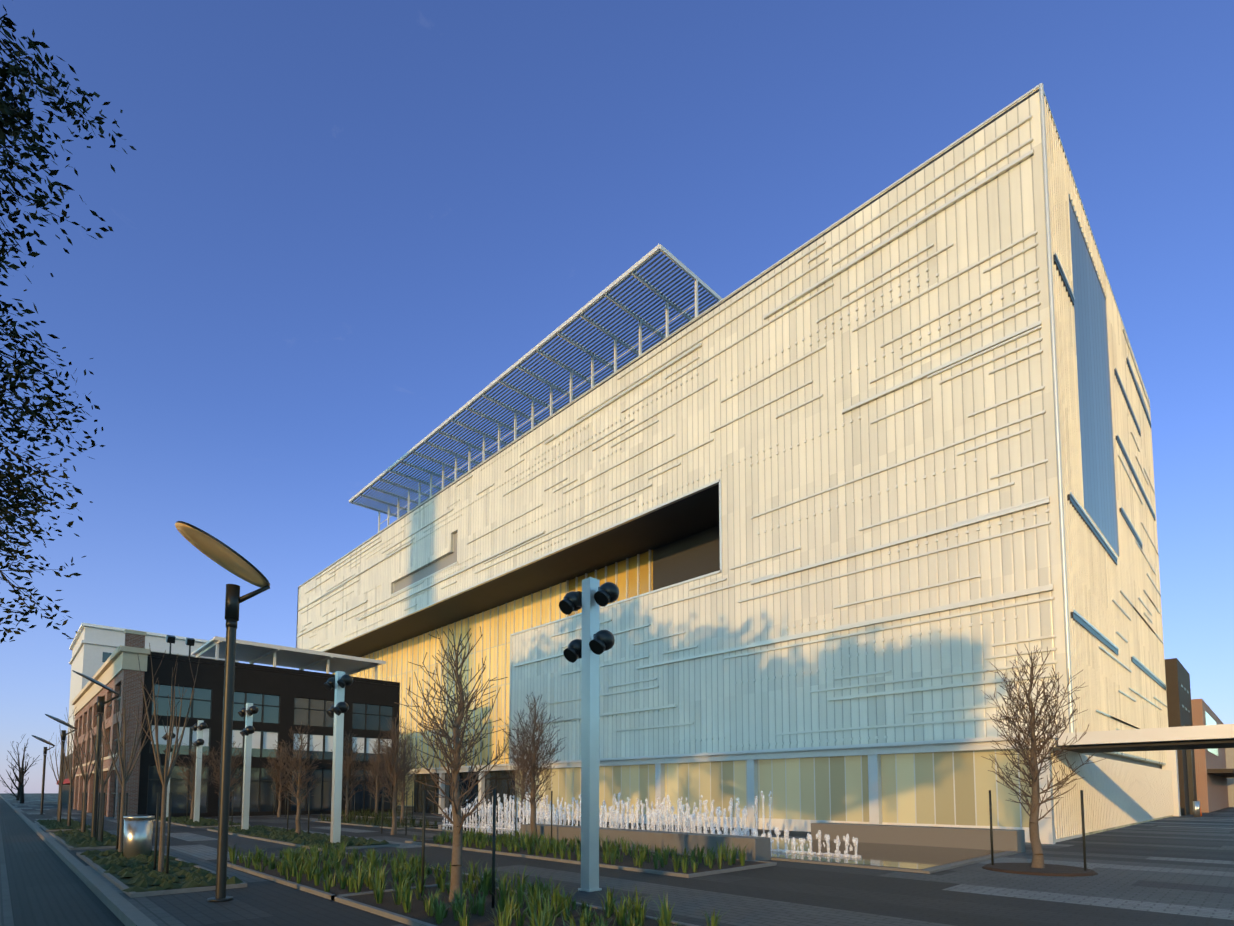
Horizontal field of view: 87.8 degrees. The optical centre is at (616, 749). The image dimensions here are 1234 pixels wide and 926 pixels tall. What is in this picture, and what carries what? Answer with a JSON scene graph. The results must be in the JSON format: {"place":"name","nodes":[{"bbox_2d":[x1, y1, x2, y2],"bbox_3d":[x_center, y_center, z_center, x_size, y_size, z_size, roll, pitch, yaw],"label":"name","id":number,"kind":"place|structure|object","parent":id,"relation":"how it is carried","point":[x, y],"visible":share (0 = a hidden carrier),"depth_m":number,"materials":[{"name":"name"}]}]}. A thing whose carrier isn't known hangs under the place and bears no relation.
{"place":"outdoors","nodes":[
{"label":"outdoors","id":0,"kind":"place"},
{"bbox_2d":[0,793,57,794],"bbox_3d":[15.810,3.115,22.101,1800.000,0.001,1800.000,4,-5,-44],"label":"ground","id":1,"kind":"structure","parent":0,"point":[30,793],"depth_m":625.96,"materials":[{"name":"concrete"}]},
{"bbox_2d":[0,796,157,925],"bbox_3d":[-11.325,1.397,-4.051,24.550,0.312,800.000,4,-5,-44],"label":"kerb","id":2,"kind":"structure","parent":1,"relation":"on","point":[123,909],"depth_m":10.35,"materials":[{"name":"concrete"}]},
{"bbox_2d":[0,797,124,925],"bbox_3d":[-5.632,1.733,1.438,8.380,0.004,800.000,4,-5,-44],"label":"street","id":3,"kind":"structure","parent":0,"point":[42,883],"depth_m":10.96,"materials":[{"name":"grey asphalt"}]},
{"bbox_2d":[0,6,135,642],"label":"tree","id":4,"kind":"object","parent":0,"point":[13,111],"visible":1,"depth_m":8.78,"materials":[{"name":"black plant"}]},
{"bbox_2d":[0,795,1233,925],"bbox_3d":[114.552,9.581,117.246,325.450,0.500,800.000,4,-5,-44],"label":"plaza","id":5,"kind":"structure","parent":0,"point":[1174,871],"depth_m":10.32,"materials":[{"name":"grey concrete"}]},
{"bbox_2d":[0,735,41,802],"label":"trees","id":6,"kind":"object","parent":5,"relation":"on","point":[20,787],"visible":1,"depth_m":84.54,"materials":[{"name":"black plant"}]},
{"bbox_2d":[31,735,54,814],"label":"disc lamp","id":7,"kind":"object","parent":5,"relation":"on","point":[44,768],"visible":0.98,"depth_m":42.47,"materials":[{"name":"grey metal"}]},
{"bbox_2d":[57,623,238,818],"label":"brick building","id":8,"kind":"structure","parent":5,"relation":"on","point":[96,654],"depth_m":55.60,"materials":[{"name":"brown"}]},
{"bbox_2d":[175,521,269,901],"bbox_3d":[-5.680,-0.509,9.125,1.214,5.267,1.344,4,-5,-44],"label":"disc lamp","id":9,"kind":"object","parent":5,"relation":"on","point":[222,554],"visible":1,"depth_m":9.14,"materials":[{"name":"grey metal"}]},
{"bbox_2d":[116,629,399,818],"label":"dark building","id":10,"kind":"structure","parent":5,"relation":"on","point":[283,700],"depth_m":41.45,"materials":[{"name":"dark brick"},{"name":"clear glass"}]},
{"bbox_2d":[260,741,297,816],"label":"bare tree","id":11,"kind":"object","parent":5,"relation":"on","point":[278,766],"visible":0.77,"depth_m":38.65,"materials":[{"name":"brown plant"}]},
{"bbox_2d":[369,714,424,835],"bbox_3d":[-8.015,0.853,22.961,1.927,4.407,1.863,4,-5,-44],"label":"bare tree","id":12,"kind":"object","parent":5,"relation":"on","point":[395,774],"visible":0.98,"depth_m":22.87,"materials":[{"name":"brown plant"}]},
{"bbox_2d":[35,814,1097,925],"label":"planting beds","id":13,"kind":"object","parent":5,"relation":"on","point":[387,907],"visible":0.48,"depth_m":11.57,"materials":[{"name":"green plant"}]},
{"bbox_2d":[45,714,75,820],"bbox_3d":[-27.010,0.949,31.018,1.214,5.267,1.344,4,-5,-44],"label":"disc lamp","id":14,"kind":"object","parent":13,"relation":"on","point":[63,735],"visible":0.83,"depth_m":31.03,"materials":[{"name":"grey metal"}]},
{"bbox_2d":[47,729,76,821],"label":"street tree","id":15,"kind":"object","parent":13,"relation":"on","point":[60,799],"visible":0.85,"depth_m":30.57,"materials":[{"name":"brown plant"}]},
{"bbox_2d":[58,708,88,825],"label":"street tree","id":16,"kind":"object","parent":13,"relation":"on","point":[71,778],"visible":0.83,"depth_m":26.64,"materials":[{"name":"brown plant"}]},
{"bbox_2d":[65,707,107,831],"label":"street tree","id":17,"kind":"object","parent":13,"relation":"on","point":[84,806],"visible":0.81,"depth_m":22.35,"materials":[{"name":"brown plant"}]},
{"bbox_2d":[72,670,119,836],"bbox_3d":[-16.311,0.213,19.965,1.214,5.267,1.344,4,-5,-44],"label":"disc lamp","id":18,"kind":"object","parent":13,"relation":"on","point":[100,701],"visible":0.85,"depth_m":19.93,"materials":[{"name":"grey metal"}]},
{"bbox_2d":[89,705,130,841],"bbox_3d":[-15.074,0.688,19.005,0.926,4.193,1.202,0,-4,3],"label":"street tree","id":19,"kind":"object","parent":13,"relation":"on","point":[100,815],"visible":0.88,"depth_m":18.73,"materials":[{"name":"brown plant"}]},
{"bbox_2d":[93,678,160,851],"bbox_3d":[-12.016,0.375,15.769,1.017,4.387,1.256,-1,-4,10],"label":"street tree","id":20,"kind":"object","parent":13,"relation":"on","point":[122,801],"visible":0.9,"depth_m":15.61,"materials":[{"name":"brown plant"}]},
{"bbox_2d":[123,815,154,857],"bbox_3d":[-10.705,1.977,14.346,0.580,1.000,0.580,4,-5,-44],"label":"trash can","id":21,"kind":"object","parent":13,"relation":"on","point":[138,832],"visible":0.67,"depth_m":14.14,"materials":[{"name":"silver metal"}]},
{"bbox_2d":[132,643,199,873],"bbox_3d":[-8.392,0.221,11.846,0.935,4.173,1.269,4,-5,-44],"label":"street tree","id":22,"kind":"object","parent":13,"relation":"on","point":[165,778],"visible":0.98,"depth_m":11.79,"materials":[{"name":"brown plant"}]},
{"bbox_2d":[162,731,175,816],"bbox_3d":[-25.005,1.442,35.652,0.525,4.900,1.080,4,-5,-44],"label":"light pole","id":23,"kind":"object","parent":13,"relation":"on","point":[164,737],"visible":0.46,"depth_m":35.57,"materials":[{"name":"metal"}]},
{"bbox_2d":[175,741,216,818],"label":"bare tree","id":24,"kind":"object","parent":13,"relation":"on","point":[191,775],"visible":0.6,"depth_m":32.61,"materials":[{"name":"brown plant"}]},
{"bbox_2d":[191,720,207,821],"bbox_3d":[-19.795,1.083,30.269,0.525,4.900,1.080,4,-5,-44],"label":"light pole","id":25,"kind":"object","parent":13,"relation":"on","point":[199,727],"visible":1,"depth_m":30.19,"materials":[{"name":"metal"}]},
{"bbox_2d":[37,816,388,891],"bbox_3d":[-15.709,2.949,23.065,6.848,0.140,32.048,4,-5,-44],"label":"ground cover","id":26,"kind":"object","parent":13,"relation":"on","point":[139,873],"visible":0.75,"depth_m":14.87,"materials":[{"name":"green plant"}]},
{"bbox_2d":[196,736,243,825],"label":"bare tree","id":27,"kind":"object","parent":13,"relation":"on","point":[218,771],"visible":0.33,"depth_m":28.39,"materials":[{"name":"brown plant"}]},
{"bbox_2d":[238,703,258,829],"bbox_3d":[-14.098,0.691,24.384,0.525,4.900,1.080,4,-5,-44],"label":"light pole","id":28,"kind":"object","parent":13,"relation":"on","point":[249,710],"visible":1,"depth_m":24.31,"materials":[{"name":"metal"}]},
{"bbox_2d":[273,721,321,834],"bbox_3d":[-10.983,1.024,22.221,1.738,3.969,1.509,-2,-4,31],"label":"bare tree","id":29,"kind":"object","parent":13,"relation":"on","point":[300,782],"visible":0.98,"depth_m":22.13,"materials":[{"name":"brown plant"}]},
{"bbox_2d":[324,671,352,842],"bbox_3d":[-7.846,0.261,17.924,0.525,4.900,1.080,4,-5,-44],"label":"light pole","id":30,"kind":"object","parent":13,"relation":"on","point":[339,683],"visible":0.96,"depth_m":17.86,"materials":[{"name":"metal"}]},
{"bbox_2d":[329,732,365,820],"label":"bare tree","id":31,"kind":"object","parent":13,"relation":"on","point":[347,768],"visible":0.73,"depth_m":33.55,"materials":[{"name":"brown plant"}]},
{"bbox_2d":[361,740,392,814],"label":"bare tree","id":32,"kind":"object","parent":13,"relation":"on","point":[377,769],"visible":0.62,"depth_m":40.27,"materials":[{"name":"brown plant"}]},
{"bbox_2d":[381,728,426,823],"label":"bare tree","id":33,"kind":"object","parent":13,"relation":"on","point":[403,795],"visible":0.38,"depth_m":29.35,"materials":[{"name":"brown plant"}]},
{"bbox_2d":[317,808,579,827],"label":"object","id":34,"kind":"structure","parent":13,"relation":"on","point":[364,818],"depth_m":30.82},
{"bbox_2d":[394,627,513,907],"bbox_3d":[-2.253,0.221,8.832,1.580,3.790,1.712,4,-5,-44],"label":"bare tree","id":35,"kind":"object","parent":13,"relation":"on","point":[454,766],"visible":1,"depth_m":8.71,"materials":[{"name":"brown plant"}]},
{"bbox_2d":[228,839,729,925],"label":"iris bed","id":36,"kind":"object","parent":13,"relation":"on","point":[292,861],"visible":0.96,"depth_m":8.77,"materials":[{"name":"green plant"}]},
{"bbox_2d":[499,729,550,822],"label":"bare tree","id":37,"kind":"object","parent":13,"relation":"on","point":[521,789],"visible":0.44,"depth_m":31.01,"materials":[{"name":"brown plant"}]},
{"bbox_2d":[501,692,565,838],"bbox_3d":[-2.511,0.540,19.295,1.969,4.556,2.073,1,-4,-19],"label":"bare tree","id":38,"kind":"object","parent":13,"relation":"on","point":[532,760],"visible":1,"depth_m":19.07,"materials":[{"name":"brown plant"}]},
{"bbox_2d":[410,827,747,872],"bbox_3d":[-1.570,2.301,16.177,2.767,0.516,10.874,4,-5,-44],"label":"iris bed","id":39,"kind":"object","parent":13,"relation":"on","point":[553,847],"visible":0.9,"depth_m":14.65,"materials":[{"name":"green plant"}]},
{"bbox_2d":[981,645,1105,870],"bbox_3d":[8.249,0.138,12.514,1.918,4.456,1.862,4,-5,-44],"label":"bare tree","id":40,"kind":"object","parent":13,"relation":"on","point":[1034,819],"visible":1,"depth_m":12.52,"materials":[{"name":"brown plant"}]},
{"bbox_2d":[559,577,618,891],"bbox_3d":[-0.451,-0.262,10.069,0.525,4.900,1.080,4,-5,-44],"label":"light pole","id":41,"kind":"object","parent":5,"relation":"on","point":[592,645],"visible":1,"depth_m":10.01,"materials":[{"name":"metal"}]},
{"bbox_2d":[442,790,860,857],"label":"fountain jets","id":42,"kind":"object","parent":5,"relation":"on","point":[658,816],"visible":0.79,"depth_m":20.87},
{"bbox_2d":[404,822,1024,873],"bbox_3d":[0.281,2.699,21.797,7.000,0.550,21.900,4,-5,-44],"label":"fountain","id":43,"kind":"object","parent":5,"relation":"on","point":[922,849],"visible":0.68,"depth_m":16.27,"materials":[{"name":"white"}]},
{"bbox_2d":[296,83,1167,805],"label":"building","id":44,"kind":"structure","parent":5,"relation":"on","point":[878,467],"depth_m":30.35,"materials":[{"name":"beige metal"}]},
{"bbox_2d":[349,244,722,531],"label":"roof pergola","id":45,"kind":"object","parent":44,"relation":"on","point":[616,283],"visible":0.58,"depth_m":44.27,"materials":[{"name":"silver metal"}]},
{"bbox_2d":[410,724,1233,843],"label":"facade","id":46,"kind":"structure","parent":5,"relation":"on","point":[944,783],"depth_m":24.00,"materials":[{"name":"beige glass"}]},
{"bbox_2d":[0,0,1233,792],"label":"sky","id":47,"kind":"structure","parent":0,"point":[335,224],"materials":[{"name":"blue"}]},
{"bbox_2d":[1165,658,1233,816],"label":"buildings","id":48,"kind":"structure","parent":0,"point":[1206,780],"depth_m":47.10,"materials":[{"name":"black brick"}]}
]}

